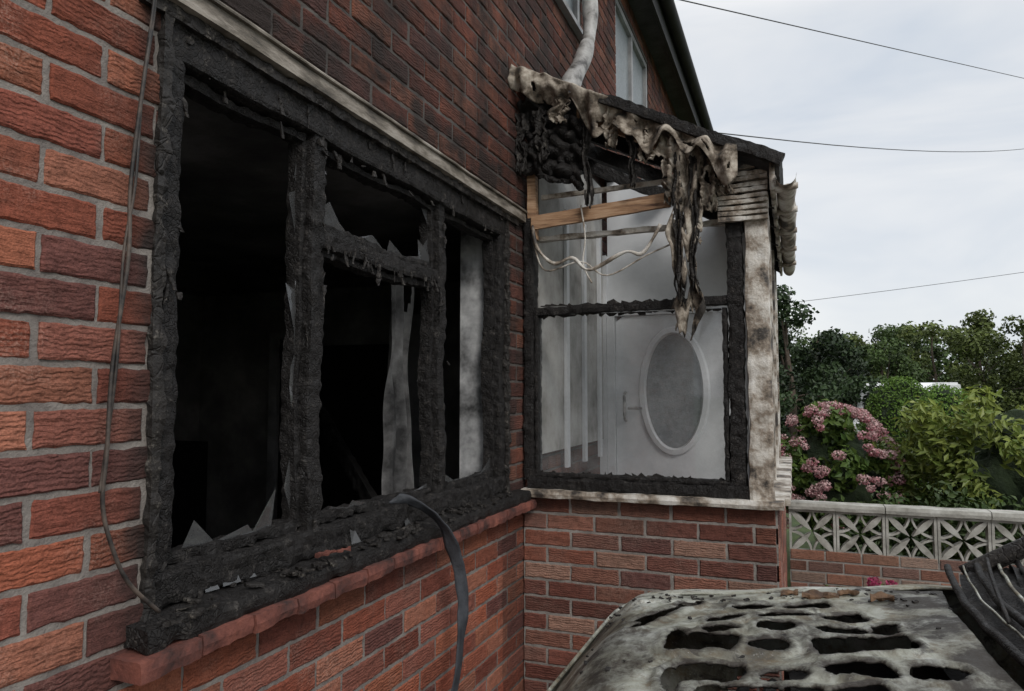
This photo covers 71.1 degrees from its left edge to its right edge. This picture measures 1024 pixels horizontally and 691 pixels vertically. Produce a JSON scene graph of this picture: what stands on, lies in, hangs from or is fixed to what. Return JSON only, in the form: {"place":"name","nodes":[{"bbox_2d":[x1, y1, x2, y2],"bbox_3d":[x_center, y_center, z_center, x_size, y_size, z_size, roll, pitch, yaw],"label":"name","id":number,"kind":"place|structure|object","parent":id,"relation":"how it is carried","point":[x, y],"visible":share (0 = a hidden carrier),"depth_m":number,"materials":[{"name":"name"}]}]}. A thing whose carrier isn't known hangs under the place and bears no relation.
{"place":"outdoors","nodes":[
{"label":"outdoors","id":0,"kind":"place"},
{"bbox_2d":[174,281,459,538],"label":"room walls","id":1,"kind":"structure","parent":0,"point":[222,367],"depth_m":6.13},
{"bbox_2d":[382,284,413,494],"bbox_3d":[-0.494,0.204,3.114,0.057,1.200,0.222,-1,-4,21],"label":"curtain","id":2,"kind":"object","parent":1,"relation":"hanging from","point":[397,472],"visible":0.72,"depth_m":3.11,"materials":[{"name":"grey fabric"}]},
{"bbox_2d":[176,94,460,296],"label":"room ceiling","id":3,"kind":"structure","parent":0,"point":[233,183],"depth_m":3.43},
{"bbox_2d":[277,339,388,518],"bbox_3d":[-1.141,0.876,4.960,0.925,1.860,2.381,1,-4,-17],"label":"room doorway and rail","id":4,"kind":"structure","parent":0,"point":[351,396],"depth_m":5.67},
{"bbox_2d":[266,314,421,519],"bbox_3d":[-1.334,0.815,5.710,1.480,2.080,0.055,-1,-4,21],"label":"room door frame","id":5,"kind":"object","parent":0,"point":[273,415],"visible":0.43,"depth_m":5.92,"materials":[{"name":"black wood"}]},
{"bbox_2d":[515,108,699,302],"bbox_3d":[0.399,-0.626,3.176,0.847,0.947,0.061,-1,-4,21],"label":"hanging charred strip","id":6,"kind":"object","parent":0,"point":[538,124],"visible":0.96,"depth_m":3.14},
{"bbox_2d":[524,497,779,690],"bbox_3d":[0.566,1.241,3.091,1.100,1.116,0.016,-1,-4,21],"label":"porch front wall","id":7,"kind":"structure","parent":0,"point":[751,553],"depth_m":3.15,"materials":[{"name":"brick"}]},
{"bbox_2d":[521,457,791,510],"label":"porch sill","id":8,"kind":"structure","parent":7,"relation":"on","point":[782,488],"depth_m":3.09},
{"bbox_2d":[744,176,780,500],"bbox_3d":[1.413,0.029,3.965,0.109,1.340,2.169,-1,-4,21],"label":"porch corner post","id":9,"kind":"object","parent":8,"relation":"on","point":[761,319],"visible":0.93,"depth_m":2.97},
{"bbox_2d":[523,108,780,499],"bbox_3d":[0.963,-0.226,4.171,1.114,1.890,2.175,-1,-4,21],"label":"charred porch frame","id":10,"kind":"object","parent":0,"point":[734,484],"visible":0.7,"depth_m":3.19,"materials":[{"name":"black wood"}]},
{"bbox_2d":[531,205,669,282],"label":"sagging wires","id":11,"kind":"object","parent":10,"relation":"attached to","point":[601,264],"visible":0.98,"depth_m":3.22,"materials":[{"name":"plastic"}]},
{"bbox_2d":[527,110,676,240],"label":"exposed timbers","id":12,"kind":"object","parent":10,"relation":"attached to","point":[606,210],"visible":0.6,"depth_m":3.26,"materials":[{"name":"brown wood"}]},
{"bbox_2d":[537,178,724,242],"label":"porch ceiling battens","id":13,"kind":"object","parent":10,"relation":"attached to","point":[618,232],"visible":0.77,"depth_m":3.31,"materials":[{"name":"wood"}]},
{"bbox_2d":[540,296,724,479],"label":"porch soot edges","id":14,"kind":"object","parent":10,"relation":"attached to","point":[613,301],"visible":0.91,"depth_m":3.21,"materials":[{"name":"black"}]},
{"bbox_2d":[646,334,749,446],"bbox_3d":[1.319,0.685,5.099,1.050,2.500,0.080,-1,-4,21],"label":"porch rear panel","id":15,"kind":"object","parent":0,"point":[649,415],"depth_m":5.19,"materials":[{"name":"white plastic"}]},
{"bbox_2d":[776,506,787,680],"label":"porch side wall","id":16,"kind":"structure","parent":0,"point":[782,550],"depth_m":3.36,"materials":[{"name":"brick"}]},
{"bbox_2d":[769,162,797,275],"bbox_3d":[1.516,-0.615,3.966,0.110,0.130,2.400,-1,-4,21],"label":"porch gutter","id":17,"kind":"object","parent":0,"point":[784,210],"visible":0.96,"depth_m":3.48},
{"bbox_2d":[674,0,1023,390],"label":"sky","id":18,"kind":"structure","parent":0,"point":[868,220],"materials":[{"name":"white"}]},
{"bbox_2d":[781,411,1006,586],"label":"ground","id":19,"kind":"structure","parent":0,"point":[803,530],"depth_m":7.76,"materials":[{"name":"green plant"}]},
{"bbox_2d":[0,0,673,690],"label":"wall mortar","id":20,"kind":"object","parent":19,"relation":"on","point":[34,320],"depth_m":1.35,"materials":[{"name":"grey concrete"}]},
{"bbox_2d":[615,0,646,107],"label":"window frame","id":21,"kind":"object","parent":20,"relation":"attached to","point":[632,44],"visible":0.22,"depth_m":5.99,"materials":[{"name":"white plastic"}]},
{"bbox_2d":[616,13,642,104],"bbox_3d":[0.978,-2.197,6.003,0.005,0.770,1.200,-1,-4,21],"label":"window glass","id":22,"kind":"object","parent":21,"relation":"attached to","point":[622,62],"visible":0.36,"depth_m":5.86,"materials":[{"name":"glass"}]},
{"bbox_2d":[628,0,693,123],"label":"soffit","id":23,"kind":"structure","parent":20,"relation":"on","point":[647,22],"depth_m":6.82,"materials":[{"name":"wood"}]},
{"bbox_2d":[0,0,676,690],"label":"wall","id":24,"kind":"structure","parent":19,"relation":"on","point":[58,428],"depth_m":1.38,"materials":[{"name":"brick"}]},
{"bbox_2d":[98,0,160,613],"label":"loose cable","id":25,"kind":"object","parent":24,"relation":"attached to","point":[113,372],"visible":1,"depth_m":1.34,"materials":[{"name":"black rubber"}]},
{"bbox_2d":[110,499,536,685],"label":"tiled sill","id":26,"kind":"structure","parent":24,"relation":"attached to","point":[134,666],"depth_m":1.60,"materials":[{"name":"tile"}]},
{"bbox_2d":[123,489,530,655],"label":"charred sill","id":27,"kind":"structure","parent":26,"relation":"on","point":[151,635],"depth_m":1.68,"materials":[{"name":"black wood"}]},
{"bbox_2d":[205,518,411,591],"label":"glass shards","id":28,"kind":"object","parent":27,"relation":"on","point":[354,537],"visible":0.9,"depth_m":2.03,"materials":[{"name":"grey"}]},
{"bbox_2d":[152,22,505,613],"bbox_3d":[-0.414,-0.022,2.328,0.116,1.242,1.891,-1,-4,21],"label":"burnt window frame","id":29,"kind":"object","parent":27,"relation":"on","point":[252,94],"visible":0.82,"depth_m":1.93,"materials":[{"name":"black wood"}]},
{"bbox_2d":[138,0,518,621],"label":"burnt frame remnants","id":30,"kind":"object","parent":29,"relation":"attached to","point":[171,12],"visible":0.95,"depth_m":1.46,"materials":[{"name":"charred timber"}]},
{"bbox_2d":[182,165,489,547],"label":"broken pane edges","id":31,"kind":"object","parent":29,"relation":"attached to","point":[197,534],"visible":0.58,"depth_m":1.89,"materials":[{"name":"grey glass"}]},
{"bbox_2d":[389,493,468,690],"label":"hanging strap","id":32,"kind":"object","parent":29,"relation":"hanging from","point":[452,546],"visible":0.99,"depth_m":2.41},
{"bbox_2d":[459,231,483,477],"bbox_3d":[-0.175,0.031,3.223,0.115,1.180,0.028,-1,-4,21],"label":"window pane","id":33,"kind":"object","parent":29,"relation":"attached to","point":[471,336],"visible":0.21,"depth_m":3.21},
{"bbox_2d":[151,490,512,627],"bbox_3d":[-0.371,0.578,2.244,0.164,0.038,1.908,-1,-4,21],"label":"sill debris","id":34,"kind":"object","parent":27,"relation":"on","point":[285,572],"visible":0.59,"depth_m":1.82,"materials":[{"name":"wood"}]},
{"bbox_2d":[315,546,350,557],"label":"debris fragment","id":35,"kind":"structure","parent":27,"relation":"on","point":[325,553],"depth_m":1.88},
{"bbox_2d":[170,0,527,222],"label":"lintel trim","id":36,"kind":"structure","parent":24,"relation":"attached to","point":[246,34],"depth_m":1.93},
{"bbox_2d":[555,0,582,41],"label":"window frame","id":37,"kind":"object","parent":24,"relation":"attached to","point":[572,18],"visible":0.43,"depth_m":4.25,"materials":[{"name":"white plastic"}]},
{"bbox_2d":[566,0,572,11],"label":"window glass","id":38,"kind":"object","parent":37,"relation":"attached to","point":[570,3],"depth_m":4.41,"materials":[{"name":"glass"}]},
{"bbox_2d":[537,174,603,453],"bbox_3d":[0.351,-0.257,4.109,0.026,1.650,1.260,-1,-4,21],"label":"porch inner lining","id":39,"kind":"object","parent":24,"relation":"attached to","point":[551,287],"visible":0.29,"depth_m":3.90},
{"bbox_2d":[561,0,597,86],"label":"melted downpipe","id":40,"kind":"object","parent":24,"relation":"attached to","point":[575,72],"visible":0.75,"depth_m":4.04,"materials":[{"name":"grey plastic"}]},
{"bbox_2d":[563,209,602,467],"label":"porch inner trim","id":41,"kind":"structure","parent":24,"relation":"attached to","point":[584,364],"depth_m":4.18,"materials":[{"name":"white plastic"}]},
{"bbox_2d":[778,311,809,415],"bbox_3d":[10.240,1.019,30.163,4.346,5.306,4.592,-1,-4,21],"label":"tree","id":42,"kind":"object","parent":19,"relation":"on","point":[792,337],"visible":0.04,"depth_m":29.93,"materials":[{"name":"green plant"}]},
{"bbox_2d":[777,284,853,450],"bbox_3d":[6.487,0.665,17.009,2.996,4.208,2.936,-1,-4,21],"label":"tree","id":43,"kind":"object","parent":19,"relation":"on","point":[794,403],"visible":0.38,"depth_m":16.82,"materials":[{"name":"green plant"}]},
{"bbox_2d":[793,330,860,392],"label":"tree","id":44,"kind":"object","parent":19,"relation":"on","point":[804,343],"visible":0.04,"depth_m":46.23,"materials":[{"name":"green plant"}]},
{"bbox_2d":[779,326,879,445],"bbox_3d":[8.777,1.213,19.997,3.134,3.504,2.370,-4,-6,50],"label":"tree","id":45,"kind":"object","parent":19,"relation":"on","point":[852,355],"visible":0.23,"depth_m":19.20,"materials":[{"name":"green plant"}]},
{"bbox_2d":[780,396,909,542],"bbox_3d":[2.914,1.144,6.537,1.286,1.372,1.229,-1,-4,21],"label":"hydrangea bush","id":46,"kind":"object","parent":19,"relation":"on","point":[831,457],"visible":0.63,"depth_m":6.26,"materials":[{"name":"pink plant"}]},
{"bbox_2d":[812,331,888,419],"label":"tree","id":47,"kind":"object","parent":19,"relation":"on","point":[855,338],"visible":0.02,"depth_m":41.37,"materials":[{"name":"green plant"}]},
{"bbox_2d":[790,552,961,586],"bbox_3d":[5.141,1.601,3.745,6.870,0.495,0.096,-1,-4,21],"label":"brick base mortar","id":48,"kind":"object","parent":19,"relation":"on","point":[862,576],"visible":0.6,"depth_m":4.80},
{"bbox_2d":[789,509,1023,565],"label":"screen blocks","id":49,"kind":"structure","parent":48,"relation":"on","point":[936,539],"depth_m":4.74,"materials":[{"name":"concrete"}]},
{"bbox_2d":[789,500,1023,521],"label":"coping","id":50,"kind":"object","parent":49,"relation":"on","point":[990,514],"visible":0.99,"depth_m":4.70,"materials":[{"name":"white concrete"}]},
{"bbox_2d":[841,336,933,404],"bbox_3d":[12.461,1.469,24.141,3.032,3.536,2.609,-1,-4,21],"label":"tree","id":51,"kind":"object","parent":19,"relation":"on","point":[878,356],"visible":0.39,"depth_m":23.63,"materials":[{"name":"green plant"}]},
{"bbox_2d":[779,319,1021,413],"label":"distant trees","id":52,"kind":"object","parent":19,"relation":"on","point":[945,360],"visible":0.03,"depth_m":55.27,"materials":[{"name":"green plant"}]},
{"bbox_2d":[858,322,945,382],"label":"tree","id":53,"kind":"object","parent":19,"relation":"on","point":[891,332],"visible":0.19,"depth_m":43.38,"materials":[{"name":"green plant"}]},
{"bbox_2d":[790,549,1023,586],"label":"garden wall","id":54,"kind":"structure","parent":19,"relation":"on","point":[923,563],"depth_m":4.80,"materials":[{"name":"brick"}]},
{"bbox_2d":[853,382,960,430],"bbox_3d":[11.146,1.977,20.058,1.892,1.919,4.470,-3,-5,42],"label":"parked van","id":55,"kind":"object","parent":19,"relation":"on","point":[952,384],"visible":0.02,"depth_m":19.39,"materials":[{"name":"white paint"}]},
{"bbox_2d":[854,374,979,501],"bbox_3d":[4.707,1.180,8.218,1.502,1.697,1.029,0,-4,-5],"label":"clipped hedge","id":56,"kind":"object","parent":19,"relation":"on","point":[889,398],"visible":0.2,"depth_m":8.00,"materials":[{"name":"green plant"}]},
{"bbox_2d":[811,480,1023,563],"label":"shrub","id":57,"kind":"object","parent":19,"relation":"on","point":[948,501],"visible":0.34,"depth_m":5.21,"materials":[{"name":"green plant"}]},
{"bbox_2d":[884,320,989,402],"bbox_3d":[23.884,1.537,40.278,5.166,6.070,4.845,-4,-5,43],"label":"tree","id":58,"kind":"object","parent":19,"relation":"on","point":[959,346],"visible":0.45,"depth_m":39.38,"materials":[{"name":"green plant"}]},
{"bbox_2d":[872,384,1023,560],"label":"laurel shrub","id":59,"kind":"object","parent":19,"relation":"on","point":[983,451],"visible":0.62,"depth_m":5.76,"materials":[{"name":"green plant"}]},
{"bbox_2d":[939,308,1023,414],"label":"tree","id":60,"kind":"object","parent":19,"relation":"on","point":[978,373],"visible":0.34,"depth_m":41.58,"materials":[{"name":"green plant"}]},
{"bbox_2d":[965,314,1023,413],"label":"tree","id":61,"kind":"object","parent":19,"relation":"on","point":[1007,380],"visible":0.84,"depth_m":39.04,"materials":[{"name":"green plant"}]},
{"bbox_2d":[799,272,1022,301],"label":"overhead wire","id":62,"kind":"object","parent":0,"point":[910,287],"visible":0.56,"depth_m":40.27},
{"bbox_3d":[-3.201,-4.178,5.217,7.760,2.320,13.050,-1,-4,21],"label":"roof","id":63,"kind":"object","parent":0,"visible":0},
{"bbox_2d":[649,0,701,126],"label":"fascia","id":64,"kind":"structure","parent":63,"relation":"attached to","point":[657,10],"depth_m":6.84,"materials":[{"name":"black wood"}]},
{"bbox_2d":[659,0,712,129],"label":"eaves gutter","id":65,"kind":"object","parent":64,"relation":"attached to","point":[670,12],"visible":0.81,"depth_m":7.07,"materials":[{"name":"black plastic"}]},
{"bbox_2d":[680,0,1023,78],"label":"overhead wire","id":66,"kind":"object","parent":63,"relation":"attached to","point":[831,34],"visible":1,"depth_m":12.36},
{"bbox_2d":[718,132,1019,151],"bbox_3d":[14.484,-6.252,21.200,33.030,8.367,0.016,4,-5,-44],"label":"overhead wire","id":67,"kind":"object","parent":63,"relation":"attached to","point":[855,146],"visible":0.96,"depth_m":12.89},
{"label":"driveway","id":68,"kind":"structure","parent":0,"visible":0},
{"bbox_2d":[531,82,782,262],"bbox_3d":[0.975,-0.930,4.205,1.165,0.631,2.359,-1,-4,21],"label":"porch roof covering","id":69,"kind":"object","parent":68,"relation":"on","point":[756,163],"visible":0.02,"depth_m":3.06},
{"bbox_2d":[517,97,584,190],"bbox_3d":[0.181,-0.928,3.310,0.317,0.471,0.114,-1,-4,17],"label":"charred felt clump","id":70,"kind":"object","parent":69,"relation":"on","point":[562,163],"visible":0.79,"depth_m":3.29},
{"bbox_2d":[507,64,737,184],"bbox_3d":[0.457,-0.975,3.114,0.994,0.681,0.114,-1,-4,21],"label":"scorched roof edge","id":71,"kind":"object","parent":69,"relation":"attached to","point":[520,78],"visible":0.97,"depth_m":3.14,"materials":[{"name":"plastic"}]},
{"bbox_2d":[546,96,735,340],"bbox_3d":[0.547,-0.598,3.112,0.814,1.169,0.098,-1,-4,21],"label":"hanging burnt felt","id":72,"kind":"object","parent":69,"relation":"hanging from","point":[667,147],"visible":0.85,"depth_m":3.03,"materials":[{"name":"grey fabric"}]},
{"bbox_2d":[600,179,744,474],"bbox_3d":[1.067,0.347,4.531,1.028,2.900,0.100,-1,-4,21],"label":"door surround","id":73,"kind":"object","parent":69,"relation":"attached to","point":[651,276],"visible":0.27,"depth_m":4.65,"materials":[{"name":"white plastic"}]},
{"bbox_2d":[616,313,749,483],"bbox_3d":[1.058,0.787,4.479,0.820,1.975,0.030,-1,-4,21],"label":"front door","id":74,"kind":"structure","parent":73,"relation":"attached to","point":[643,448],"depth_m":4.54,"materials":[{"name":"white plastic"}]},
{"bbox_2d":[623,391,641,421],"bbox_3d":[0.772,0.390,4.584,0.121,0.199,0.059,-1,-4,21],"label":"door handle","id":75,"kind":"object","parent":74,"relation":"attached to","point":[629,408],"visible":1,"depth_m":4.58,"materials":[{"name":"grey plastic"}]},
{"bbox_2d":[646,334,701,447],"bbox_3d":[1.027,0.288,4.544,0.350,0.720,0.001,-1,-4,21],"label":"oval door glass","id":76,"kind":"object","parent":74,"relation":"attached to","point":[674,391],"visible":1,"depth_m":4.54,"materials":[{"name":"grey glass"}]},
{"bbox_2d":[598,93,784,165],"bbox_3d":[0.738,-0.915,3.015,0.762,0.411,0.050,-1,-4,21],"label":"verge board","id":77,"kind":"object","parent":69,"relation":"on","point":[764,153],"visible":0.95,"depth_m":2.99,"materials":[{"name":"black wood"}]},
{"bbox_2d":[717,164,767,222],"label":"shiplap cladding","id":78,"kind":"structure","parent":69,"relation":"attached to","point":[731,214],"depth_m":2.99,"materials":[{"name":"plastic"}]},
{"bbox_2d":[776,510,781,679],"bbox_3d":[1.432,1.296,3.908,0.096,1.125,2.136,-1,-4,21],"label":"porch side wall mortar","id":79,"kind":"object","parent":68,"relation":"on","point":[777,562],"visible":0.08,"depth_m":2.92,"materials":[{"name":"grey concrete"}]},
{"bbox_2d":[546,537,1023,690],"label":"burnt car","id":80,"kind":"object","parent":68,"relation":"on","point":[967,634],"visible":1,"depth_m":1.80,"materials":[{"name":"metal"}]},
{"bbox_2d":[823,576,896,586],"bbox_3d":[2.327,1.679,4.558,0.798,0.476,0.500,-1,-4,21],"label":"border plant","id":81,"kind":"object","parent":68,"relation":"on","point":[875,581],"visible":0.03,"depth_m":4.46,"materials":[{"name":"pink plant"}]}
]}

